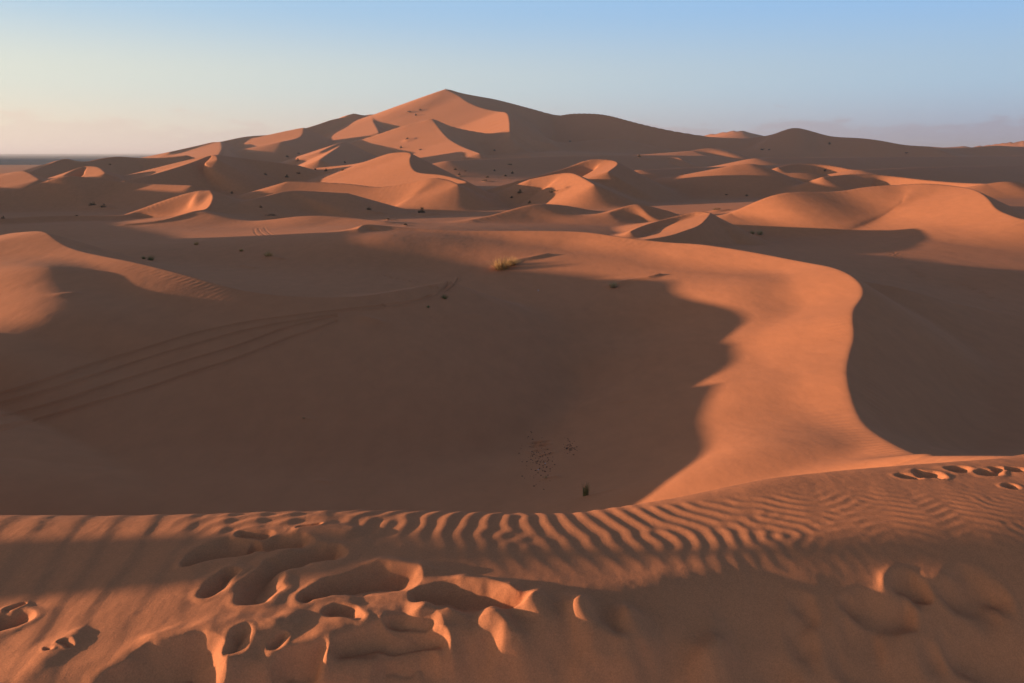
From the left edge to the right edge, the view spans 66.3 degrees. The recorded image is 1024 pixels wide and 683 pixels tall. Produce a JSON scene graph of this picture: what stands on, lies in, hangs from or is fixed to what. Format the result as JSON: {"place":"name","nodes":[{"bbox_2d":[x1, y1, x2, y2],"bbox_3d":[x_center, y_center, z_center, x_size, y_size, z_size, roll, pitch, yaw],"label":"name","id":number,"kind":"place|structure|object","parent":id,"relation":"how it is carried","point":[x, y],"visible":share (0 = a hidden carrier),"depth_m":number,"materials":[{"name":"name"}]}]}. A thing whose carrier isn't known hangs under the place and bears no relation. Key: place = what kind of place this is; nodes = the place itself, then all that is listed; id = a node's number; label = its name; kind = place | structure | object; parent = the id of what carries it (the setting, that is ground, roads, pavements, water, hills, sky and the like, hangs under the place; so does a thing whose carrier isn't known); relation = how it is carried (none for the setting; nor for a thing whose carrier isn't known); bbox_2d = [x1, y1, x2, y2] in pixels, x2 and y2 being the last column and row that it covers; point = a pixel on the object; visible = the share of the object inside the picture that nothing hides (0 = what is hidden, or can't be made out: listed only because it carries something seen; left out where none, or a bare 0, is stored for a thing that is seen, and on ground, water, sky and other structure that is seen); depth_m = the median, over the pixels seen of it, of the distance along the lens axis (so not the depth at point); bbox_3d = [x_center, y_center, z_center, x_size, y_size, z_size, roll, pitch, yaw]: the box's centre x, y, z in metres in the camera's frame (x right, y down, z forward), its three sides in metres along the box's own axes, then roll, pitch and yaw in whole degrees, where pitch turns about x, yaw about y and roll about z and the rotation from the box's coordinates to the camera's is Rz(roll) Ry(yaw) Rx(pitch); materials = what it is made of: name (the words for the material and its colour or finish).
{"place":"outdoors","nodes":[
{"label":"outdoors","id":0,"kind":"place"},
{"bbox_2d":[0,153,161,164],"bbox_3d":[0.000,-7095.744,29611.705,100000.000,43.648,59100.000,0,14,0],"label":"stony plain","id":1,"kind":"structure","parent":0,"point":[25,158],"depth_m":6610.12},
{"bbox_2d":[0,89,1023,682],"bbox_3d":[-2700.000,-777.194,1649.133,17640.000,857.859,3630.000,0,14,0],"label":"sand dunes","id":2,"kind":"structure","parent":0,"point":[794,431],"depth_m":41.41,"materials":[{"name":"orange sand"}]},
{"bbox_2d":[489,256,513,270],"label":"grass tuft","id":3,"kind":"object","parent":2,"relation":"on","point":[504,265],"visible":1,"depth_m":93.46,"materials":[{"name":"plant"}]},
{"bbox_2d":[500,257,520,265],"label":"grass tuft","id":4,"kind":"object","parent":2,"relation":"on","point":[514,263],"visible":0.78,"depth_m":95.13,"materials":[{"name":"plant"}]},
{"bbox_2d":[521,431,577,489],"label":"droppings","id":5,"kind":"object","parent":2,"relation":"on","point":[547,457],"visible":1,"depth_m":39.43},
{"bbox_2d":[581,482,588,495],"bbox_3d":[2.829,5.613,29.728,0.377,0.612,0.392,-8,16,-30],"label":"grass tuft","id":6,"kind":"object","parent":2,"relation":"on","point":[585,491],"visible":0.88,"depth_m":29.69,"materials":[{"name":"green plant"}]},
{"bbox_2d":[609,280,621,287],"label":"grass tuft","id":7,"kind":"object","parent":2,"relation":"on","point":[613,286],"visible":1,"depth_m":80.90,"materials":[{"name":"green plant"}]},
{"bbox_2d":[0,0,1023,152],"label":"sky","id":8,"kind":"structure","parent":0,"point":[77,76],"materials":[{"name":"blue"}]}
]}

